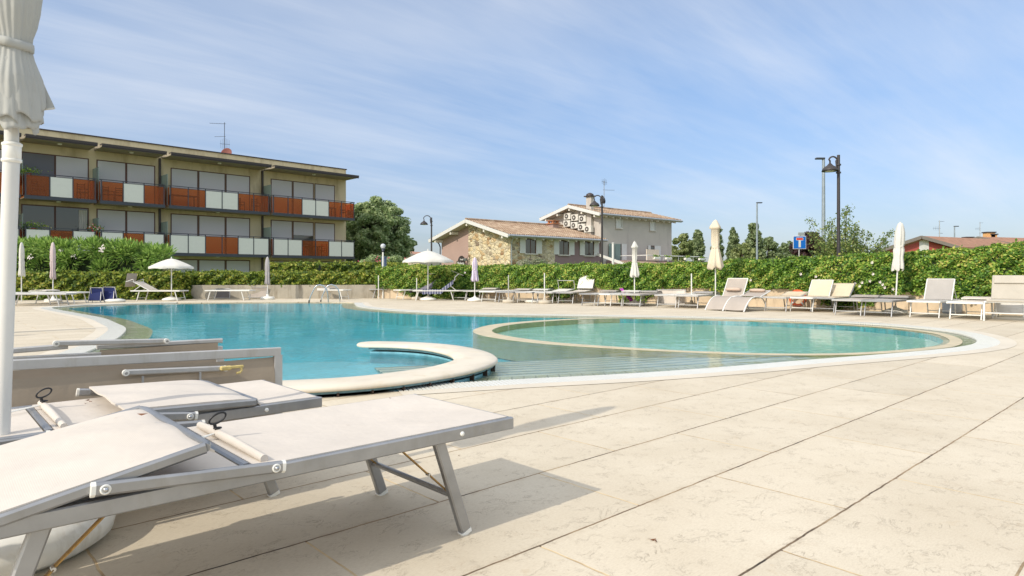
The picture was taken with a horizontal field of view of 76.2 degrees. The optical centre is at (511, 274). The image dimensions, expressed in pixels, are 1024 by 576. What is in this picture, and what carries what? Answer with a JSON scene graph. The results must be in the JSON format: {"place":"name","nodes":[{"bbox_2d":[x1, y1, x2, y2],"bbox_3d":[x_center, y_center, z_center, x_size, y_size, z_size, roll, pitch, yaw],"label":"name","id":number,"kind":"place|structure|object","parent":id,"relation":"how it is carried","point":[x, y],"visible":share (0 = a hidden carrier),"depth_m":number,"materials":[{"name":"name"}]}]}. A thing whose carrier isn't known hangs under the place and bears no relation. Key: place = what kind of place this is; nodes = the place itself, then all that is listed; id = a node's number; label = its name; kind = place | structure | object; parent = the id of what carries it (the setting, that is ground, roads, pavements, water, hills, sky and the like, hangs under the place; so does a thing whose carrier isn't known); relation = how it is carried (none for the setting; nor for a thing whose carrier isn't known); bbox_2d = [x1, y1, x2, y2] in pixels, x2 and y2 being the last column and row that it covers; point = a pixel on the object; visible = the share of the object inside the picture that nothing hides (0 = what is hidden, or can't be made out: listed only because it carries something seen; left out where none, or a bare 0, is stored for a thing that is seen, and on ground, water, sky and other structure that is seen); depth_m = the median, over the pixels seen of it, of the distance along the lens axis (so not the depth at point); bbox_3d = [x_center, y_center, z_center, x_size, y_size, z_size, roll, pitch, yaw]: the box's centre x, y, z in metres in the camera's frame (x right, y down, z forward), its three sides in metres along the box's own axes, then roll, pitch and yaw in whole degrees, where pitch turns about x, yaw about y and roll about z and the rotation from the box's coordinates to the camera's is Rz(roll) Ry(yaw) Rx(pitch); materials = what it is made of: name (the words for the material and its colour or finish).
{"place":"outdoors","nodes":[
{"label":"outdoors","id":0,"kind":"place"},
{"bbox_2d":[19,291,376,299],"bbox_3d":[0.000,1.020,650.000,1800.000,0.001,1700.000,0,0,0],"label":"ground","id":1,"kind":"structure","parent":0,"point":[155,299],"depth_m":26.64,"materials":[{"name":"beige stone"}]},
{"bbox_2d":[16,235,178,275],"bbox_3d":[-19.217,-0.394,28.254,10.415,2.768,3.227,0,0,0],"label":"oleander bush","id":2,"kind":"object","parent":1,"relation":"on","point":[140,256],"visible":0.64,"depth_m":27.50,"materials":[{"name":"green plant"}]},
{"bbox_2d":[15,269,193,299],"bbox_3d":[-17.631,0.431,25.754,9.705,1.321,1.414,0,0,-6],"label":"hedge","id":3,"kind":"object","parent":1,"relation":"on","point":[73,281],"visible":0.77,"depth_m":25.50,"materials":[{"name":"green plant"}]},
{"bbox_2d":[0,125,358,275],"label":"apartment block","id":4,"kind":"structure","parent":1,"relation":"on","point":[289,218],"depth_m":41.95,"materials":[{"name":"paint"}]},
{"bbox_2d":[21,204,54,237],"bbox_3d":[-26.563,-2.625,36.632,0.050,2.550,1.580,0,0,44],"label":"window","id":5,"kind":"structure","parent":4,"relation":"in","point":[36,213],"depth_m":36.66,"materials":[{"name":"grey glass"}]},
{"bbox_2d":[22,151,54,196],"bbox_3d":[-26.563,-5.545,36.632,0.050,2.530,1.580,0,0,44],"label":"window","id":6,"kind":"structure","parent":4,"relation":"in","point":[44,162],"depth_m":36.62,"materials":[{"name":"glass"}]},
{"bbox_2d":[55,155,88,198],"bbox_3d":[-25.454,-5.545,37.778,0.050,2.530,1.670,0,0,44],"label":"window","id":7,"kind":"structure","parent":4,"relation":"in","point":[64,165],"depth_m":37.89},
{"bbox_2d":[55,206,88,250],"bbox_3d":[-25.454,-2.625,37.778,0.050,2.550,1.670,0,0,44],"label":"window","id":8,"kind":"structure","parent":4,"relation":"in","point":[65,217],"depth_m":37.61,"materials":[{"name":"grey glass"}]},
{"bbox_2d":[96,159,125,201],"bbox_3d":[-24.057,-5.545,39.223,0.050,2.530,1.570,0,0,44],"label":"window","id":9,"kind":"structure","parent":4,"relation":"in","point":[109,170],"depth_m":39.21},
{"bbox_2d":[96,209,125,237],"bbox_3d":[-24.057,-2.625,39.223,0.050,2.550,1.570,0,0,44],"label":"window","id":10,"kind":"structure","parent":4,"relation":"in","point":[109,219],"depth_m":39.25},
{"bbox_2d":[126,163,154,203],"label":"window","id":11,"kind":"structure","parent":4,"relation":"in","point":[141,173],"depth_m":40.53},
{"bbox_2d":[126,210,154,249],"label":"window","id":12,"kind":"structure","parent":4,"relation":"in","point":[141,221],"depth_m":40.31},
{"bbox_2d":[171,168,197,206],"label":"window","id":13,"kind":"structure","parent":4,"relation":"in","point":[185,178],"depth_m":42.20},
{"bbox_2d":[171,213,197,235],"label":"window","id":14,"kind":"structure","parent":4,"relation":"in","point":[180,223],"depth_m":42.20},
{"bbox_2d":[175,259,197,275],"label":"window","id":15,"kind":"structure","parent":4,"relation":"in","point":[193,262],"depth_m":42.46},
{"bbox_2d":[198,171,224,208],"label":"window","id":16,"kind":"structure","parent":4,"relation":"in","point":[207,180],"depth_m":43.27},
{"bbox_2d":[198,215,224,253],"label":"window","id":17,"kind":"structure","parent":4,"relation":"in","point":[212,225],"depth_m":43.51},
{"bbox_2d":[198,259,224,271],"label":"window","id":18,"kind":"structure","parent":4,"relation":"in","point":[205,265],"depth_m":43.37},
{"bbox_2d":[226,174,249,210],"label":"window","id":19,"kind":"structure","parent":4,"relation":"in","point":[240,183],"depth_m":44.87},
{"bbox_2d":[226,217,249,253],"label":"window","id":20,"kind":"structure","parent":4,"relation":"in","point":[235,226],"depth_m":44.56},
{"bbox_2d":[226,260,249,272],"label":"window","id":21,"kind":"structure","parent":4,"relation":"in","point":[241,265],"depth_m":44.71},
{"bbox_2d":[271,179,292,213],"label":"window","id":22,"kind":"structure","parent":4,"relation":"in","point":[284,188],"depth_m":46.94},
{"bbox_2d":[271,220,292,254],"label":"window","id":23,"kind":"structure","parent":4,"relation":"in","point":[283,229],"depth_m":46.94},
{"bbox_2d":[293,181,313,214],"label":"window","id":24,"kind":"structure","parent":4,"relation":"in","point":[305,190],"depth_m":48.00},
{"bbox_2d":[293,221,313,255],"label":"window","id":25,"kind":"structure","parent":4,"relation":"in","point":[305,230],"depth_m":48.30,"materials":[{"name":"grey glass"}]},
{"bbox_2d":[315,183,334,216],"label":"window","id":26,"kind":"structure","parent":4,"relation":"in","point":[322,191],"depth_m":49.58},
{"bbox_2d":[315,222,334,255],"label":"window","id":27,"kind":"structure","parent":4,"relation":"in","point":[326,231],"depth_m":49.35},
{"bbox_2d":[270,260,320,271],"bbox_3d":[-10.486,-0.105,31.482,2.444,1.191,1.360,0,0,-7],"label":"hedge","id":28,"kind":"object","parent":1,"relation":"on","point":[298,266],"visible":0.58,"depth_m":31.04,"materials":[{"name":"green plant"}]},
{"bbox_2d":[313,260,406,272],"bbox_3d":[-7.687,-0.129,33.337,4.741,1.238,1.341,0,0,-13],"label":"hedge","id":29,"kind":"object","parent":1,"relation":"on","point":[335,266],"visible":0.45,"depth_m":32.78,"materials":[{"name":"green plant"}]},
{"bbox_2d":[346,195,415,262],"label":"tree","id":30,"kind":"object","parent":1,"relation":"on","point":[374,225],"visible":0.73,"depth_m":56.18,"materials":[{"name":"green plant"}]},
{"bbox_2d":[428,218,607,268],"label":"stone house","id":31,"kind":"structure","parent":1,"relation":"on","point":[484,242],"depth_m":45.99,"materials":[{"name":"stone"}]},
{"bbox_2d":[520,238,541,254],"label":"window","id":32,"kind":"structure","parent":31,"relation":"in","point":[529,246],"depth_m":44.27,"materials":[{"name":"white glass"}]},
{"bbox_2d":[554,240,574,255],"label":"window","id":33,"kind":"structure","parent":31,"relation":"in","point":[562,248],"depth_m":46.49,"materials":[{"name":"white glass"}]},
{"bbox_2d":[580,241,598,256],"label":"window","id":34,"kind":"structure","parent":31,"relation":"in","point":[587,248],"depth_m":48.22,"materials":[{"name":"white glass"}]},
{"bbox_2d":[589,195,603,263],"bbox_3d":[4.363,-1.579,33.963,0.690,5.137,0.536,0,0,29],"label":"street lamp","id":35,"kind":"object","parent":1,"relation":"on","point":[594,203],"visible":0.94,"depth_m":33.95,"materials":[{"name":"metal"}]},
{"bbox_2d":[672,233,695,260],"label":"tree","id":36,"kind":"object","parent":1,"relation":"on","point":[686,247],"visible":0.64,"depth_m":77.18,"materials":[{"name":"green plant"}]},
{"bbox_2d":[691,229,705,261],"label":"tree","id":37,"kind":"object","parent":1,"relation":"on","point":[699,243],"visible":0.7,"depth_m":83.49,"materials":[{"name":"green plant"}]},
{"bbox_2d":[374,238,1023,309],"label":"hedge","id":38,"kind":"object","parent":1,"relation":"on","point":[971,272],"visible":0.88,"depth_m":19.87,"materials":[{"name":"green plant"}]},
{"bbox_2d":[725,227,739,259],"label":"tree","id":39,"kind":"object","parent":1,"relation":"on","point":[733,237],"visible":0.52,"depth_m":87.66,"materials":[{"name":"green plant"}]},
{"bbox_2d":[729,242,761,263],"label":"tree","id":40,"kind":"object","parent":1,"relation":"on","point":[745,250],"visible":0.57,"depth_m":75.41,"materials":[{"name":"green plant"}]},
{"bbox_2d":[745,223,766,259],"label":"tree","id":41,"kind":"object","parent":1,"relation":"on","point":[750,239],"visible":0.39,"depth_m":85.45,"materials":[{"name":"green plant"}]},
{"bbox_2d":[761,236,778,259],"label":"tree","id":42,"kind":"object","parent":1,"relation":"on","point":[771,246],"visible":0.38,"depth_m":95.15,"materials":[{"name":"green plant"}]},
{"bbox_2d":[776,240,792,262],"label":"tree","id":43,"kind":"object","parent":1,"relation":"on","point":[783,252],"visible":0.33,"depth_m":108.98,"materials":[{"name":"green plant"}]},
{"bbox_2d":[793,232,805,255],"bbox_3d":[11.887,-0.377,27.035,0.540,2.733,0.110,0,0,0],"label":"road sign","id":44,"kind":"object","parent":1,"relation":"on","point":[799,241],"visible":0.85,"depth_m":26.98,"materials":[{"name":"metal"}]},
{"bbox_2d":[788,231,831,261],"bbox_3d":[15.136,-0.605,33.020,2.103,3.205,2.025,0,0,38],"label":"tree","id":45,"kind":"object","parent":1,"relation":"on","point":[803,252],"visible":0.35,"depth_m":32.61,"materials":[{"name":"green plant"}]},
{"bbox_2d":[815,157,825,241],"bbox_3d":[17.014,-2.724,36.000,0.554,7.428,0.240,0,0,0],"label":"street light","id":46,"kind":"object","parent":1,"relation":"on","point":[823,192],"visible":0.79,"depth_m":35.93,"materials":[{"name":"grey metal"}]},
{"bbox_2d":[821,155,840,256],"bbox_3d":[10.973,-1.564,22.500,0.556,5.108,0.556,0,0,45],"label":"street lamp","id":47,"kind":"object","parent":1,"relation":"on","point":[829,167],"visible":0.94,"depth_m":22.45,"materials":[{"name":"metal"}]},
{"bbox_2d":[804,204,894,260],"bbox_3d":[12.875,-0.881,24.899,3.550,3.744,2.256,0,0,0],"label":"young tree","id":48,"kind":"object","parent":1,"relation":"on","point":[846,245],"visible":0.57,"depth_m":24.74,"materials":[{"name":"green plant"}]},
{"bbox_2d":[282,362,417,379],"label":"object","id":49,"kind":"structure","parent":0,"point":[312,370],"depth_m":7.84,"materials":[{"name":"liquid"}]},
{"bbox_2d":[54,302,929,378],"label":"pool water","id":50,"kind":"structure","parent":0,"point":[128,307],"depth_m":17.86,"materials":[{"name":"liquid"}]},
{"bbox_2d":[13,298,1023,575],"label":"pool deck","id":51,"kind":"structure","parent":0,"point":[897,468],"depth_m":3.04,"materials":[{"name":"stone"}]},
{"bbox_2d":[18,242,25,301],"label":"closed parasol","id":52,"kind":"object","parent":51,"relation":"on","point":[21,271],"visible":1,"depth_m":23.91,"materials":[{"name":"fabric"}]},
{"bbox_2d":[15,293,76,305],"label":"sun lounger","id":53,"kind":"object","parent":51,"relation":"on","point":[55,294],"visible":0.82,"depth_m":20.62,"materials":[{"name":"metal"}]},
{"bbox_2d":[44,242,60,301],"bbox_3d":[-16.524,-0.087,23.508,0.540,2.154,0.540,0,0,0],"label":"closed parasol","id":54,"kind":"object","parent":51,"relation":"on","point":[52,262],"visible":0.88,"depth_m":23.45,"materials":[{"name":"fabric"}]},
{"bbox_2d":[0,0,115,575],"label":"parasol","id":55,"kind":"object","parent":51,"relation":"on","point":[25,101],"visible":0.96,"depth_m":2.31,"materials":[{"name":"white paint"}]},
{"bbox_2d":[28,289,89,303],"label":"sun lounger","id":56,"kind":"object","parent":51,"relation":"on","point":[50,290],"visible":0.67,"depth_m":22.46,"materials":[{"name":"white paint"}]},
{"bbox_2d":[88,287,104,301],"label":"folded lounger","id":57,"kind":"object","parent":51,"relation":"on","point":[96,294],"visible":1,"depth_m":23.16,"materials":[{"name":"fabric"}]},
{"bbox_2d":[103,287,116,299],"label":"folded lounger","id":58,"kind":"object","parent":51,"relation":"on","point":[109,292],"visible":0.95,"depth_m":23.35,"materials":[{"name":"fabric"}]},
{"bbox_2d":[12,338,223,379],"bbox_3d":[-2.527,0.676,3.841,1.520,0.618,0.361,0,0,-43],"label":"tipped lounger","id":59,"kind":"object","parent":51,"relation":"on","point":[160,345],"visible":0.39,"depth_m":3.83,"materials":[{"name":"metal"}]},
{"bbox_2d":[11,347,281,429],"bbox_3d":[-2.114,0.684,3.402,1.770,0.602,0.367,0,0,-43],"label":"tipped lounger","id":60,"kind":"object","parent":51,"relation":"on","point":[65,387],"visible":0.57,"depth_m":3.39,"materials":[{"name":"metal"}]},
{"bbox_2d":[125,273,188,300],"bbox_3d":[-13.521,0.478,24.892,2.107,1.034,0.670,0,0,2],"label":"sun lounger","id":61,"kind":"object","parent":51,"relation":"on","point":[131,278],"visible":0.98,"depth_m":24.76,"materials":[{"name":"white paint"}]},
{"bbox_2d":[0,380,321,496],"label":"sun lounger","id":62,"kind":"object","parent":51,"relation":"on","point":[185,400],"visible":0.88,"depth_m":2.79,"materials":[{"name":"fabric"}]},
{"bbox_2d":[148,257,193,300],"bbox_3d":[-12.965,0.155,24.864,1.527,1.669,1.527,0,0,-21],"label":"open parasol","id":63,"kind":"object","parent":51,"relation":"on","point":[171,264],"visible":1,"depth_m":24.56,"materials":[{"name":"fabric"}]},
{"bbox_2d":[214,288,230,298],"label":"folded lounger","id":64,"kind":"object","parent":51,"relation":"on","point":[222,294],"visible":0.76,"depth_m":26.19,"materials":[{"name":"metal"}]},
{"bbox_2d":[0,394,513,575],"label":"sun lounger","id":65,"kind":"object","parent":51,"relation":"on","point":[100,469],"visible":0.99,"depth_m":1.98,"materials":[{"name":"fabric"}]},
{"bbox_2d":[250,287,268,297],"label":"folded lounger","id":66,"kind":"object","parent":51,"relation":"on","point":[262,292],"visible":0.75,"depth_m":26.71,"materials":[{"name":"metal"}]},
{"bbox_2d":[260,257,274,299],"bbox_3d":[-9.721,0.142,25.963,0.540,1.696,0.540,0,0,0],"label":"closed parasol","id":67,"kind":"object","parent":51,"relation":"on","point":[267,276],"visible":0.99,"depth_m":25.90,"materials":[{"name":"fabric"}]},
{"bbox_2d":[188,285,375,298],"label":"concrete wall","id":68,"kind":"structure","parent":51,"relation":"on","point":[293,291],"depth_m":26.86,"materials":[{"name":"concrete"}]},
{"bbox_2d":[184,268,376,290],"bbox_3d":[-9.531,0.222,27.341,7.761,0.976,1.248,0,0,-6],"label":"hedge","id":69,"kind":"object","parent":68,"relation":"on","point":[279,277],"visible":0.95,"depth_m":26.96,"materials":[{"name":"green plant"}]},
{"bbox_2d":[393,281,433,298],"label":"sun lounger","id":70,"kind":"object","parent":51,"relation":"on","point":[422,288],"visible":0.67,"depth_m":26.28,"materials":[{"name":"white paint"}]},
{"bbox_2d":[402,249,452,300],"bbox_3d":[-3.229,-0.001,25.106,1.872,1.983,1.872,0,0,21],"label":"open parasol","id":71,"kind":"object","parent":51,"relation":"on","point":[427,257],"visible":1,"depth_m":24.69,"materials":[{"name":"fabric"}]},
{"bbox_2d":[413,270,463,300],"bbox_3d":[-2.845,0.419,25.193,1.932,1.151,0.670,0,0,-6],"label":"sun lounger","id":72,"kind":"object","parent":51,"relation":"on","point":[435,291],"visible":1,"depth_m":24.88,"materials":[{"name":"white paint"}]},
{"bbox_2d":[467,257,482,300],"bbox_3d":[-1.379,0.175,24.167,0.580,1.631,0.580,0,0,0],"label":"closed parasol","id":73,"kind":"object","parent":51,"relation":"on","point":[474,277],"visible":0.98,"depth_m":24.09,"materials":[{"name":"fabric"}]},
{"bbox_2d":[82,304,942,362],"bbox_3d":[-2.985,1.180,15.879,12.526,0.300,21.026,0,0,-35],"label":"pool basin","id":74,"kind":"object","parent":51,"relation":"in","point":[236,334],"visible":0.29,"depth_m":15.24,"materials":[{"name":"liquid"}]},
{"bbox_2d":[282,341,497,396],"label":"pool edge","id":75,"kind":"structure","parent":74,"relation":"in","point":[448,363],"depth_m":6.25,"materials":[{"name":"stone"}]},
{"bbox_2d":[55,303,975,381],"bbox_3d":[-2.985,1.025,15.879,13.366,0.010,21.866,0,0,-35],"label":"pool rim","id":76,"kind":"object","parent":74,"relation":"attached to","point":[136,331],"visible":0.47,"depth_m":10.14,"materials":[{"name":"stone"}]},
{"bbox_2d":[473,318,962,360],"bbox_3d":[3.310,1.165,11.686,7.924,0.311,6.688,0,0,28],"label":"pool divider","id":77,"kind":"object","parent":74,"relation":"in","point":[521,349],"visible":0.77,"depth_m":9.65,"materials":[{"name":"stone"}]},
{"bbox_2d":[496,288,536,302],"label":"sun lounger","id":78,"kind":"object","parent":51,"relation":"on","point":[518,289],"visible":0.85,"depth_m":23.66,"materials":[{"name":"metal"}]},
{"bbox_2d":[41,302,999,391],"bbox_3d":[-4.322,1.003,14.265,24.002,0.034,12.828,0,0,37],"label":"gutter grate","id":79,"kind":"object","parent":51,"relation":"in","point":[116,331],"visible":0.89,"depth_m":8.51,"materials":[{"name":"plastic"}]},
{"bbox_2d":[32,302,1016,394],"bbox_3d":[-4.320,0.986,14.263,24.390,0.001,13.189,0,0,37],"label":"paving margin","id":80,"kind":"object","parent":51,"relation":"attached to","point":[101,329],"visible":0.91,"depth_m":7.23,"materials":[{"name":"stone"}]},
{"bbox_2d":[535,280,574,303],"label":"sun lounger","id":81,"kind":"object","parent":51,"relation":"on","point":[557,290],"visible":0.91,"depth_m":23.45,"materials":[{"name":"metal"}]},
{"bbox_2d":[556,276,593,303],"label":"sun lounger","id":82,"kind":"object","parent":51,"relation":"on","point":[583,282],"visible":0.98,"depth_m":23.47,"materials":[{"name":"fabric"}]},
{"bbox_2d":[579,290,622,305],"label":"sun lounger","id":83,"kind":"object","parent":51,"relation":"on","point":[606,291],"visible":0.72,"depth_m":21.48,"materials":[{"name":"metal"}]},
{"bbox_2d":[625,241,643,305],"bbox_3d":[3.912,-0.039,20.854,0.580,2.058,0.580,0,0,0],"label":"closed parasol","id":84,"kind":"object","parent":51,"relation":"on","point":[634,272],"visible":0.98,"depth_m":20.78,"materials":[{"name":"fabric"}]},
{"bbox_2d":[622,290,662,306],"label":"sun lounger","id":85,"kind":"object","parent":51,"relation":"on","point":[648,292],"visible":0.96,"depth_m":20.54,"materials":[{"name":"metal"}]},
{"bbox_2d":[656,289,685,303],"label":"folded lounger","id":86,"kind":"object","parent":51,"relation":"on","point":[668,299],"visible":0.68,"depth_m":20.95,"materials":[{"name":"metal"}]},
{"bbox_2d":[654,293,696,307],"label":"sun lounger","id":87,"kind":"object","parent":51,"relation":"on","point":[671,294],"visible":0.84,"depth_m":19.67,"materials":[{"name":"metal"}]},
{"bbox_2d":[377,286,1014,314],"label":"wall","id":88,"kind":"structure","parent":51,"relation":"on","point":[770,302],"depth_m":19.96,"materials":[{"name":"concrete"}]},
{"bbox_2d":[675,291,719,308],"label":"sun lounger","id":89,"kind":"object","parent":51,"relation":"on","point":[703,293],"visible":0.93,"depth_m":19.60,"materials":[{"name":"metal"}]},
{"bbox_2d":[707,219,723,294],"bbox_3d":[6.014,-0.318,19.298,0.540,2.616,0.540,0,0,0],"label":"closed parasol","id":90,"kind":"object","parent":51,"relation":"on","point":[715,260],"visible":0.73,"depth_m":19.20,"materials":[{"name":"fabric"}]},
{"bbox_2d":[705,278,748,310],"bbox_3d":[6.021,0.552,18.291,1.350,0.901,0.638,0,0,-44],"label":"curved lounger","id":91,"kind":"object","parent":51,"relation":"on","point":[734,287],"visible":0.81,"depth_m":18.44,"materials":[{"name":"white paint"}]},
{"bbox_2d":[722,289,770,311],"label":"curved lounger","id":92,"kind":"object","parent":51,"relation":"on","point":[735,303],"visible":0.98,"depth_m":17.66,"materials":[{"name":"white paint"}]},
{"bbox_2d":[761,291,808,311],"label":"sun lounger","id":93,"kind":"object","parent":51,"relation":"on","point":[787,295],"visible":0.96,"depth_m":18.16,"materials":[{"name":"metal"}]},
{"bbox_2d":[790,280,833,311],"bbox_3d":[8.257,0.569,17.895,1.830,0.852,0.670,0,0,-44],"label":"sun lounger","id":94,"kind":"object","parent":51,"relation":"on","point":[817,288],"visible":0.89,"depth_m":18.16,"materials":[{"name":"fabric"}]},
{"bbox_2d":[810,283,855,312],"bbox_3d":[8.706,0.617,17.665,1.830,0.755,0.670,0,0,-44],"label":"sun lounger","id":95,"kind":"object","parent":51,"relation":"on","point":[843,289],"visible":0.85,"depth_m":17.95,"materials":[{"name":"metal"}]},
{"bbox_2d":[832,295,882,315],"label":"sun lounger","id":96,"kind":"object","parent":51,"relation":"on","point":[857,298],"visible":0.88,"depth_m":16.43,"materials":[{"name":"metal"}]},
{"bbox_2d":[861,295,915,316],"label":"sun lounger","id":97,"kind":"object","parent":51,"relation":"on","point":[894,298],"visible":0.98,"depth_m":15.90,"materials":[{"name":"metal"}]},
{"bbox_2d":[883,222,907,313],"bbox_3d":[9.722,-0.174,16.576,0.580,2.330,0.580,0,0,0],"label":"closed parasol","id":98,"kind":"object","parent":51,"relation":"on","point":[898,252],"visible":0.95,"depth_m":16.53,"materials":[{"name":"fabric"}]},
{"bbox_2d":[906,279,959,317],"bbox_3d":[10.012,0.547,15.494,1.850,0.895,0.670,0,0,-44],"label":"sun lounger","id":99,"kind":"object","parent":51,"relation":"on","point":[939,291],"visible":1,"depth_m":15.75,"materials":[{"name":"white paint"}]},
{"bbox_2d":[942,303,962,313],"bbox_3d":[11.190,0.840,16.599,0.420,0.300,0.300,0,0,-29],"label":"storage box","id":100,"kind":"object","parent":51,"relation":"on","point":[959,308],"visible":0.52,"depth_m":16.50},
{"bbox_2d":[946,296,996,319],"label":"sun lounger","id":101,"kind":"object","parent":51,"relation":"on","point":[972,300],"visible":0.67,"depth_m":14.89,"materials":[{"name":"white plastic"}]},
{"bbox_2d":[983,275,1023,320],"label":"padded recliner","id":102,"kind":"object","parent":51,"relation":"on","point":[1007,288],"visible":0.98,"depth_m":14.33,"materials":[{"name":"fabric"}]},
{"bbox_2d":[993,303,1023,317],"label":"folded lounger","id":103,"kind":"object","parent":51,"relation":"on","point":[1009,308],"visible":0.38,"depth_m":15.23,"materials":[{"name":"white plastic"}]},
{"bbox_2d":[33,0,1023,261],"label":"sky","id":104,"kind":"structure","parent":0,"point":[697,113],"materials":[{"name":"blue"}]},
{"bbox_2d":[375,351,793,377],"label":"pool steps","id":105,"kind":"structure","parent":0,"point":[561,366],"depth_m":7.73,"materials":[{"name":"stone"}]},
{"bbox_2d":[539,193,706,267],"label":"grey house","id":106,"kind":"structure","parent":0,"point":[649,234],"depth_m":51.17,"materials":[{"name":"paint"}]},
{"bbox_2d":[497,323,938,353],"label":"pool shallow floor","id":107,"kind":"structure","parent":0,"point":[729,338],"depth_m":11.43,"materials":[{"name":"teal tile"}]},
{"bbox_2d":[879,236,1008,256],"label":"red house","id":108,"kind":"structure","parent":0,"point":[921,243],"depth_m":62.00,"materials":[{"name":"brick"}]},
{"bbox_2d":[961,232,1023,242],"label":"orange house","id":109,"kind":"structure","parent":0,"point":[989,235],"depth_m":86.06,"materials":[{"name":"paint"}]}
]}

